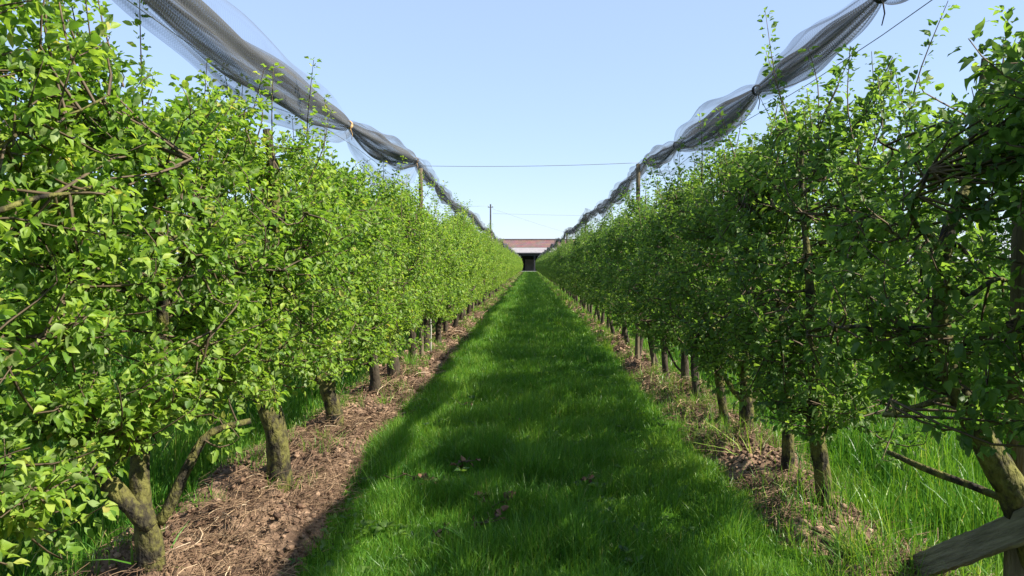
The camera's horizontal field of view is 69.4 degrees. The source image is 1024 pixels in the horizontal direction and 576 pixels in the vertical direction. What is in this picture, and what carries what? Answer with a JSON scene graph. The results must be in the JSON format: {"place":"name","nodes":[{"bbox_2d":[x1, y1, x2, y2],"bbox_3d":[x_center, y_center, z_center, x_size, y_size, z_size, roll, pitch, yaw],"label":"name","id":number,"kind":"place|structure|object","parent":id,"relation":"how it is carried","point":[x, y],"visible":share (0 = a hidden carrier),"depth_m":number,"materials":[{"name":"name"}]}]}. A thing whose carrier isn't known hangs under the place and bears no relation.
{"place":"outdoors","nodes":[
{"label":"outdoors","id":0,"kind":"place"},
{"bbox_2d":[127,0,453,215],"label":"trellis wire","id":1,"kind":"object","parent":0,"point":[241,78],"visible":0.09,"depth_m":4.07,"materials":[{"name":"grey metal"}]},
{"bbox_2d":[140,0,520,257],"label":"hail net","id":2,"kind":"object","parent":1,"relation":"hanging from","point":[213,24],"visible":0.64,"depth_m":5.05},
{"bbox_2d":[0,265,1009,575],"bbox_3d":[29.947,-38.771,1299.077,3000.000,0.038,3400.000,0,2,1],"label":"ground","id":3,"kind":"structure","parent":0,"point":[558,567],"depth_m":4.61,"materials":[{"name":"green plant"}]},
{"bbox_2d":[0,173,39,362],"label":"apple tree","id":4,"kind":"object","parent":3,"relation":"on","point":[3,278],"visible":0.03,"depth_m":7.70,"materials":[{"name":"green plant"}]},
{"bbox_2d":[5,173,150,375],"bbox_3d":[-5.375,-0.175,9.492,1.408,3.205,2.610,0,2,1],"label":"apple tree","id":5,"kind":"object","parent":3,"relation":"on","point":[128,303],"visible":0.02,"depth_m":9.85,"materials":[{"name":"green plant"}]},
{"bbox_2d":[100,521,188,564],"bbox_3d":[-1.815,1.332,3.689,0.428,0.309,0.544,0,2,-13],"label":"grass tuft","id":6,"kind":"object","parent":3,"relation":"on","point":[132,562],"visible":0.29,"depth_m":3.70,"materials":[{"name":"green plant"}]},
{"bbox_2d":[114,181,218,342],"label":"apple tree","id":7,"kind":"object","parent":3,"relation":"on","point":[153,312],"visible":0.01,"depth_m":11.23,"materials":[{"name":"green plant"}]},
{"bbox_2d":[0,304,466,575],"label":"tall grass","id":8,"kind":"structure","parent":3,"relation":"on","point":[168,456],"depth_m":5.62,"materials":[{"name":"green plant"}]},
{"bbox_2d":[85,297,497,575],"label":"soil strip","id":9,"kind":"object","parent":3,"relation":"on","point":[291,535],"visible":0.1,"depth_m":4.39,"materials":[{"name":"brown soil"}]},
{"bbox_2d":[0,0,156,575],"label":"apple tree","id":10,"kind":"object","parent":9,"relation":"on","point":[38,494],"visible":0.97,"depth_m":2.51,"materials":[{"name":"green plant"}]},
{"bbox_2d":[0,0,293,575],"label":"apple tree","id":11,"kind":"object","parent":9,"relation":"on","point":[140,412],"visible":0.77,"depth_m":3.26,"materials":[{"name":"green plant"}]},
{"bbox_2d":[170,56,363,492],"bbox_3d":[-1.578,-0.036,5.016,1.194,3.202,2.318,0,2,1],"label":"apple tree","id":12,"kind":"object","parent":9,"relation":"on","point":[317,231],"visible":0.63,"depth_m":4.78,"materials":[{"name":"green plant"}]},
{"bbox_2d":[311,424,350,438],"bbox_3d":[-1.622,1.289,6.507,0.519,0.217,0.421,0,2,1],"label":"grass tuft","id":13,"kind":"object","parent":9,"relation":"on","point":[326,433],"visible":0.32,"depth_m":6.56,"materials":[{"name":"green plant"}]},
{"bbox_2d":[276,94,407,426],"bbox_3d":[-1.617,-0.098,6.806,1.268,3.218,2.447,0,2,1],"label":"apple tree","id":14,"kind":"object","parent":9,"relation":"on","point":[371,235],"visible":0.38,"depth_m":6.78,"materials":[{"name":"green plant"}]},
{"bbox_2d":[365,389,394,404],"bbox_3d":[-1.501,1.231,8.198,0.400,0.242,0.638,1,2,19],"label":"grass tuft","id":15,"kind":"object","parent":9,"relation":"on","point":[384,399],"visible":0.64,"depth_m":8.26,"materials":[{"name":"green plant"}]},
{"bbox_2d":[340,175,432,394],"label":"apple tree","id":16,"kind":"object","parent":9,"relation":"on","point":[405,300],"visible":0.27,"depth_m":8.83,"materials":[{"name":"green plant"}]},
{"bbox_2d":[351,149,441,379],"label":"apple tree","id":17,"kind":"object","parent":9,"relation":"on","point":[411,235],"visible":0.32,"depth_m":10.04,"materials":[{"name":"green plant"}]},
{"bbox_2d":[379,174,447,357],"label":"apple tree","id":18,"kind":"object","parent":9,"relation":"on","point":[435,283],"visible":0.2,"depth_m":11.63,"materials":[{"name":"green plant"}]},
{"bbox_2d":[400,351,431,363],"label":"grass tuft","id":19,"kind":"object","parent":9,"relation":"on","point":[410,359],"visible":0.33,"depth_m":11.07,"materials":[{"name":"green plant"}]},
{"bbox_2d":[419,168,423,356],"bbox_3d":[-1.491,-0.217,12.137,0.079,3.480,0.076,0,2,1],"label":"net post","id":20,"kind":"object","parent":9,"relation":"on","point":[421,349],"visible":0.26,"depth_m":12.13,"materials":[{"name":"brown wood"}]},
{"bbox_2d":[430,319,431,351],"bbox_3d":[-1.409,0.872,12.819,0.036,1.060,0.020,0,2,1],"label":"white stake","id":21,"kind":"object","parent":9,"relation":"on","point":[431,337],"visible":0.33,"depth_m":12.81,"materials":[{"name":"paint"}]},
{"bbox_2d":[411,182,464,349],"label":"apple tree","id":22,"kind":"object","parent":9,"relation":"on","point":[448,261],"visible":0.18,"depth_m":13.13,"materials":[{"name":"green plant"}]},
{"bbox_2d":[429,206,470,342],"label":"apple tree","id":23,"kind":"object","parent":9,"relation":"on","point":[453,310],"visible":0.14,"depth_m":14.77,"materials":[{"name":"green plant"}]},
{"bbox_2d":[437,200,472,331],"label":"apple tree","id":24,"kind":"object","parent":9,"relation":"on","point":[445,325],"visible":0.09,"depth_m":16.34,"materials":[{"name":"green plant"}]},
{"bbox_2d":[441,199,478,327],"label":"apple tree","id":25,"kind":"object","parent":9,"relation":"on","point":[472,271],"visible":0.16,"depth_m":17.90,"materials":[{"name":"green plant"}]},
{"bbox_2d":[449,192,481,320],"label":"apple tree","id":26,"kind":"object","parent":9,"relation":"on","point":[476,256],"visible":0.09,"depth_m":19.45,"materials":[{"name":"green plant"}]},
{"bbox_2d":[451,210,484,317],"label":"apple tree","id":27,"kind":"object","parent":9,"relation":"on","point":[480,268],"visible":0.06,"depth_m":21.07,"materials":[{"name":"green plant"}]},
{"bbox_2d":[464,206,486,314],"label":"apple tree","id":28,"kind":"object","parent":9,"relation":"on","point":[469,306],"visible":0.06,"depth_m":22.59,"materials":[{"name":"green plant"}]},
{"bbox_2d":[471,244,489,310],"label":"apple tree","id":29,"kind":"object","parent":9,"relation":"on","point":[486,273],"visible":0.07,"depth_m":24.09,"materials":[{"name":"green plant"}]},
{"bbox_2d":[475,225,491,306],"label":"apple tree","id":30,"kind":"object","parent":9,"relation":"on","point":[489,255],"visible":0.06,"depth_m":25.88,"materials":[{"name":"green plant"}]},
{"bbox_2d":[478,220,497,304],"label":"apple tree","id":31,"kind":"object","parent":9,"relation":"on","point":[487,252],"visible":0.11,"depth_m":27.54,"materials":[{"name":"green plant"}]},
{"bbox_2d":[482,223,496,302],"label":"apple tree","id":32,"kind":"object","parent":9,"relation":"on","point":[492,251],"visible":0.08,"depth_m":28.91,"materials":[{"name":"green plant"}]},
{"bbox_2d":[485,237,501,299],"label":"apple tree","id":33,"kind":"object","parent":9,"relation":"on","point":[496,279],"visible":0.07,"depth_m":30.63,"materials":[{"name":"green plant"}]},
{"bbox_2d":[488,234,502,296],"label":"apple tree","id":34,"kind":"object","parent":9,"relation":"on","point":[498,264],"visible":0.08,"depth_m":33.75,"materials":[{"name":"green plant"}]},
{"bbox_2d":[491,248,502,294],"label":"apple tree","id":35,"kind":"object","parent":9,"relation":"on","point":[501,260],"visible":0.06,"depth_m":35.12,"materials":[{"name":"green plant"}]},
{"bbox_2d":[492,238,504,294],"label":"apple tree","id":36,"kind":"object","parent":9,"relation":"on","point":[500,251],"visible":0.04,"depth_m":36.89,"materials":[{"name":"green plant"}]},
{"bbox_2d":[495,239,506,291],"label":"apple tree","id":37,"kind":"object","parent":9,"relation":"on","point":[504,269],"visible":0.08,"depth_m":40.12,"materials":[{"name":"green plant"}]},
{"bbox_2d":[498,250,509,287],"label":"apple tree","id":38,"kind":"object","parent":9,"relation":"on","point":[504,253],"visible":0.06,"depth_m":44.79,"materials":[{"name":"green plant"}]},
{"bbox_2d":[501,258,507,284],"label":"apple tree","id":39,"kind":"object","parent":9,"relation":"on","point":[504,271],"visible":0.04,"depth_m":43.20,"materials":[{"name":"green plant"}]},
{"bbox_2d":[502,245,510,277],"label":"apple tree","id":40,"kind":"object","parent":9,"relation":"on","point":[505,249],"visible":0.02,"depth_m":49.95,"materials":[{"name":"green plant"}]},
{"bbox_2d":[505,242,512,282],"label":"apple tree","id":41,"kind":"object","parent":9,"relation":"on","point":[511,263],"visible":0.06,"depth_m":58.15,"materials":[{"name":"green plant"}]},
{"bbox_2d":[507,252,514,280],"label":"apple tree","id":42,"kind":"object","parent":9,"relation":"on","point":[513,269],"visible":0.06,"depth_m":61.81,"materials":[{"name":"green plant"}]},
{"bbox_2d":[383,472,438,484],"bbox_3d":[-0.720,1.356,5.298,0.439,0.093,0.100,1,2,28],"label":"pruned twig","id":43,"kind":"object","parent":3,"relation":"on","point":[423,475],"visible":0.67,"depth_m":5.25,"materials":[{"name":"brown wood"}]},
{"bbox_2d":[432,522,449,536],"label":"pruned twig","id":44,"kind":"object","parent":3,"relation":"on","point":[438,533],"visible":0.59,"depth_m":4.14,"materials":[{"name":"brown wood"}]},
{"bbox_2d":[450,455,479,467],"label":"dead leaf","id":45,"kind":"object","parent":3,"relation":"on","point":[463,459],"visible":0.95,"depth_m":5.70,"materials":[{"name":"brown plant"}]},
{"bbox_2d":[474,491,489,503],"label":"pruned twig","id":46,"kind":"object","parent":3,"relation":"on","point":[481,493],"visible":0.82,"depth_m":4.86,"materials":[{"name":"brown wood"}]},
{"bbox_2d":[488,204,492,238],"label":"utility pole","id":47,"kind":"object","parent":3,"relation":"on","point":[490,207],"visible":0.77,"depth_m":149.63,"materials":[{"name":"white paint"}]},
{"bbox_2d":[472,505,508,526],"bbox_3d":[-0.118,1.367,4.381,0.141,0.103,0.322,1,2,34],"label":"pruned twig","id":48,"kind":"object","parent":3,"relation":"on","point":[497,513],"visible":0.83,"depth_m":4.41,"materials":[{"name":"brown wood"}]},
{"bbox_2d":[289,337,694,575],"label":"weeds","id":49,"kind":"object","parent":3,"relation":"on","point":[385,523],"visible":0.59,"depth_m":4.51,"materials":[{"name":"green plant"}]},
{"bbox_2d":[491,490,515,507],"bbox_3d":[-0.048,1.349,4.756,0.097,0.092,0.187,1,2,28],"label":"pruned twig","id":50,"kind":"object","parent":3,"relation":"on","point":[505,495],"visible":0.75,"depth_m":4.78,"materials":[{"name":"brown wood"}]},
{"bbox_2d":[33,271,1008,575],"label":"weeds","id":51,"kind":"object","parent":3,"relation":"on","point":[913,549],"visible":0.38,"depth_m":4.63,"materials":[{"name":"green plant"}]},
{"bbox_2d":[50,272,994,575],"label":"dry straw","id":52,"kind":"object","parent":3,"relation":"on","point":[348,416],"visible":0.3,"depth_m":5.09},
{"bbox_2d":[580,471,595,482],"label":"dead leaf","id":53,"kind":"object","parent":3,"relation":"on","point":[590,477],"visible":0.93,"depth_m":5.25,"materials":[{"name":"brown plant"}]},
{"bbox_2d":[592,335,622,352],"bbox_3d":[1.708,0.971,13.074,0.784,0.438,0.595,-1,2,-26],"label":"grass tuft","id":54,"kind":"object","parent":3,"relation":"on","point":[607,344],"visible":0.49,"depth_m":13.06,"materials":[{"name":"green plant"}]},
{"bbox_2d":[647,416,845,456],"bbox_3d":[1.867,1.212,5.837,1.810,0.408,1.358,0,2,-14],"label":"grass tuft","id":55,"kind":"object","parent":3,"relation":"on","point":[738,442],"visible":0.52,"depth_m":5.90,"materials":[{"name":"plant"}]},
{"bbox_2d":[557,293,945,575],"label":"soil strip","id":56,"kind":"object","parent":3,"relation":"on","point":[777,464],"visible":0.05,"depth_m":5.19,"materials":[{"name":"brown soil"}]},
{"bbox_2d":[83,311,950,575],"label":"soil clods","id":57,"kind":"object","parent":56,"relation":"on","point":[816,528],"visible":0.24,"depth_m":4.94,"materials":[{"name":"brown soil"}]},
{"bbox_2d":[547,249,555,280],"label":"apple tree","id":58,"kind":"object","parent":56,"relation":"on","point":[549,268],"visible":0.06,"depth_m":50.10,"materials":[{"name":"green plant"}]},
{"bbox_2d":[551,246,561,289],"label":"apple tree","id":59,"kind":"object","parent":56,"relation":"on","point":[554,266],"visible":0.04,"depth_m":41.62,"materials":[{"name":"green plant"}]},
{"bbox_2d":[551,243,561,285],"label":"apple tree","id":60,"kind":"object","parent":56,"relation":"on","point":[552,262],"visible":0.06,"depth_m":44.07,"materials":[{"name":"green plant"}]},
{"bbox_2d":[552,245,563,288],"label":"apple tree","id":61,"kind":"object","parent":56,"relation":"on","point":[554,275],"visible":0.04,"depth_m":38.76,"materials":[{"name":"green plant"}]},
{"bbox_2d":[554,238,564,291],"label":"apple tree","id":62,"kind":"object","parent":56,"relation":"on","point":[555,267],"visible":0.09,"depth_m":37.56,"materials":[{"name":"green plant"}]},
{"bbox_2d":[555,234,573,294],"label":"apple tree","id":63,"kind":"object","parent":56,"relation":"on","point":[561,281],"visible":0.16,"depth_m":34.20,"materials":[{"name":"green plant"}]},
{"bbox_2d":[559,243,573,298],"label":"apple tree","id":64,"kind":"object","parent":56,"relation":"on","point":[561,275],"visible":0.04,"depth_m":33.08,"materials":[{"name":"green plant"}]},
{"bbox_2d":[561,236,573,300],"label":"apple tree","id":65,"kind":"object","parent":56,"relation":"on","point":[563,264],"visible":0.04,"depth_m":30.83,"materials":[{"name":"green plant"}]},
{"bbox_2d":[561,245,573,296],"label":"apple tree","id":66,"kind":"object","parent":56,"relation":"on","point":[566,268],"visible":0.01,"depth_m":31.88,"materials":[{"name":"green plant"}]},
{"bbox_2d":[561,233,577,303],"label":"apple tree","id":67,"kind":"object","parent":56,"relation":"on","point":[570,267],"visible":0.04,"depth_m":28.08,"materials":[{"name":"green plant"}]},
{"bbox_2d":[562,238,576,302],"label":"apple tree","id":68,"kind":"object","parent":56,"relation":"on","point":[565,267],"visible":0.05,"depth_m":29.40,"materials":[{"name":"green plant"}]},
{"bbox_2d":[565,232,583,305],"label":"apple tree","id":69,"kind":"object","parent":56,"relation":"on","point":[569,278],"visible":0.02,"depth_m":26.81,"materials":[{"name":"green plant"}]},
{"bbox_2d":[566,254,582,306],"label":"apple tree","id":70,"kind":"object","parent":56,"relation":"on","point":[572,271],"visible":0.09,"depth_m":25.52,"materials":[{"name":"green plant"}]},
{"bbox_2d":[567,222,583,307],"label":"apple tree","id":71,"kind":"object","parent":56,"relation":"on","point":[572,257],"visible":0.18,"depth_m":24.43,"materials":[{"name":"green plant"}]},
{"bbox_2d":[572,215,594,311],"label":"apple tree","id":72,"kind":"object","parent":56,"relation":"on","point":[578,254],"visible":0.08,"depth_m":23.08,"materials":[{"name":"green plant"}]},
{"bbox_2d":[574,213,596,314],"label":"apple tree","id":73,"kind":"object","parent":56,"relation":"on","point":[578,273],"visible":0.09,"depth_m":21.81,"materials":[{"name":"green plant"}]},
{"bbox_2d":[574,222,596,317],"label":"apple tree","id":74,"kind":"object","parent":56,"relation":"on","point":[581,296],"visible":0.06,"depth_m":20.71,"materials":[{"name":"green plant"}]},
{"bbox_2d":[576,219,612,322],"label":"apple tree","id":75,"kind":"object","parent":56,"relation":"on","point":[583,286],"visible":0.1,"depth_m":19.50,"materials":[{"name":"green plant"}]},
{"bbox_2d":[580,213,619,324],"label":"apple tree","id":76,"kind":"object","parent":56,"relation":"on","point":[601,307],"visible":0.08,"depth_m":18.40,"materials":[{"name":"green plant"}]},
{"bbox_2d":[585,216,615,336],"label":"apple tree","id":77,"kind":"object","parent":56,"relation":"on","point":[596,275],"visible":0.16,"depth_m":16.09,"materials":[{"name":"green plant"}]},
{"bbox_2d":[583,190,622,330],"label":"apple tree","id":78,"kind":"object","parent":56,"relation":"on","point":[594,240],"visible":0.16,"depth_m":17.27,"materials":[{"name":"green plant"}]},
{"bbox_2d":[598,193,635,339],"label":"apple tree","id":79,"kind":"object","parent":56,"relation":"on","point":[622,334],"visible":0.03,"depth_m":14.89,"materials":[{"name":"green plant"}]},
{"bbox_2d":[593,198,647,344],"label":"apple tree","id":80,"kind":"object","parent":56,"relation":"on","point":[610,268],"visible":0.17,"depth_m":13.51,"materials":[{"name":"green plant"}]},
{"bbox_2d":[600,168,666,355],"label":"apple tree","id":81,"kind":"object","parent":56,"relation":"on","point":[616,308],"visible":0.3,"depth_m":12.28,"materials":[{"name":"green plant"}]},
{"bbox_2d":[635,164,639,358],"bbox_3d":[2.048,-0.245,12.055,0.079,3.540,0.076,0,2,1],"label":"net post","id":82,"kind":"object","parent":56,"relation":"on","point":[637,344],"visible":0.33,"depth_m":12.04,"materials":[{"name":"brown wood"}]},
{"bbox_2d":[451,162,638,166],"bbox_3d":[0.279,-2.008,12.040,3.560,0.061,0.008,0,2,1],"label":"cross wire","id":83,"kind":"object","parent":82,"relation":"attached to","point":[512,166],"visible":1,"depth_m":12.05,"materials":[{"name":"grey metal"}]},
{"bbox_2d":[611,191,673,365],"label":"apple tree","id":84,"kind":"object","parent":56,"relation":"on","point":[633,243],"visible":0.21,"depth_m":11.07,"materials":[{"name":"green plant"}]},
{"bbox_2d":[617,181,687,376],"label":"apple tree","id":85,"kind":"object","parent":56,"relation":"on","point":[646,315],"visible":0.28,"depth_m":9.87,"materials":[{"name":"green plant"}]},
{"bbox_2d":[651,337,654,366],"bbox_3d":[2.119,0.981,11.089,0.062,0.950,0.055,0,2,12],"label":"pale stake","id":86,"kind":"object","parent":56,"relation":"on","point":[652,357],"visible":0.18,"depth_m":11.07,"materials":[{"name":"brown wood"}]},
{"bbox_2d":[634,136,732,382],"bbox_3d":[2.075,-0.135,8.680,1.265,3.170,1.872,0,2,1],"label":"apple tree","id":87,"kind":"object","parent":56,"relation":"on","point":[684,369],"visible":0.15,"depth_m":8.70,"materials":[{"name":"green plant"}]},
{"bbox_2d":[639,147,737,400],"bbox_3d":[2.025,-0.099,8.139,1.278,3.132,1.827,0,2,1],"label":"apple tree","id":88,"kind":"object","parent":56,"relation":"on","point":[663,289],"visible":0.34,"depth_m":8.06,"materials":[{"name":"green plant"}]},
{"bbox_2d":[656,99,796,425],"bbox_3d":[2.015,-0.080,6.914,1.414,3.170,1.627,0,2,1],"label":"apple tree","id":89,"kind":"object","parent":56,"relation":"on","point":[691,335],"visible":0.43,"depth_m":6.86,"materials":[{"name":"green plant"}]},
{"bbox_2d":[678,106,815,430],"bbox_3d":[2.003,0.070,6.257,1.168,2.912,2.031,0,2,1],"label":"apple tree","id":90,"kind":"object","parent":56,"relation":"on","point":[730,358],"visible":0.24,"depth_m":6.10,"materials":[{"name":"green plant"}]},
{"bbox_2d":[700,93,873,475],"bbox_3d":[2.004,0.070,5.288,1.239,2.979,1.614,0,2,1],"label":"apple tree","id":91,"kind":"object","parent":56,"relation":"on","point":[739,187],"visible":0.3,"depth_m":5.19,"materials":[{"name":"green plant"}]},
{"bbox_2d":[718,1,959,506],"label":"apple tree","id":92,"kind":"object","parent":56,"relation":"on","point":[850,400],"visible":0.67,"depth_m":4.38,"materials":[{"name":"green plant"}]},
{"bbox_2d":[804,5,1023,569],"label":"apple tree","id":93,"kind":"object","parent":56,"relation":"on","point":[956,161],"visible":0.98,"depth_m":2.88,"materials":[{"name":"green plant"}]},
{"bbox_2d":[947,17,1023,226],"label":"apple tree","id":94,"kind":"object","parent":56,"relation":"on","point":[1011,63],"visible":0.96,"depth_m":2.06,"materials":[{"name":"green plant"}]},
{"bbox_2d":[1003,202,1023,575],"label":"net post","id":95,"kind":"object","parent":56,"relation":"on","point":[1012,566],"visible":0.27,"depth_m":2.96,"materials":[{"name":"brown wood"}]},
{"bbox_2d":[907,507,1023,575],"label":"brace plank","id":96,"kind":"object","parent":95,"relation":"attached to","point":[991,538],"visible":0.87,"depth_m":3.16,"materials":[{"name":"grey wood"}]},
{"bbox_2d":[592,305,1007,575],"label":"tall grass","id":97,"kind":"structure","parent":3,"relation":"on","point":[944,453],"depth_m":5.19,"materials":[{"name":"green plant"}]},
{"bbox_2d":[791,237,841,305],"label":"apple tree","id":98,"kind":"object","parent":3,"relation":"on","point":[826,263],"depth_m":15.64,"materials":[{"name":"green plant"}]},
{"bbox_2d":[800,499,937,574],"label":"grass tuft","id":99,"kind":"object","parent":3,"relation":"on","point":[848,544],"visible":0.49,"depth_m":3.91,"materials":[{"name":"green plant"}]},
{"bbox_2d":[888,191,982,332],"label":"apple tree","id":100,"kind":"object","parent":3,"relation":"on","point":[962,219],"visible":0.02,"depth_m":11.22,"materials":[{"name":"green plant"}]},
{"bbox_2d":[957,176,1023,332],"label":"apple tree","id":101,"kind":"object","parent":3,"relation":"on","point":[999,239],"visible":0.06,"depth_m":9.82,"materials":[{"name":"green plant"}]},
{"bbox_2d":[0,0,1023,264],"label":"sky","id":102,"kind":"structure","parent":0,"point":[528,86],"materials":[{"name":"blue"}]},
{"bbox_2d":[492,239,574,271],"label":"barn","id":103,"kind":"structure","parent":0,"point":[529,251],"depth_m":178.31,"materials":[{"name":"red tile"}]},
{"bbox_2d":[525,259,533,270],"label":"door","id":104,"kind":"structure","parent":103,"relation":"in","point":[529,263],"depth_m":185.15,"materials":[{"name":"paint"}]},
{"bbox_2d":[550,0,931,250],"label":"trellis wire","id":105,"kind":"object","parent":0,"point":[817,78],"visible":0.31,"depth_m":4.45,"materials":[{"name":"grey metal"}]},
{"bbox_2d":[537,0,907,258],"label":"hail net","id":106,"kind":"object","parent":105,"relation":"hanging from","point":[793,64],"visible":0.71,"depth_m":5.97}
]}

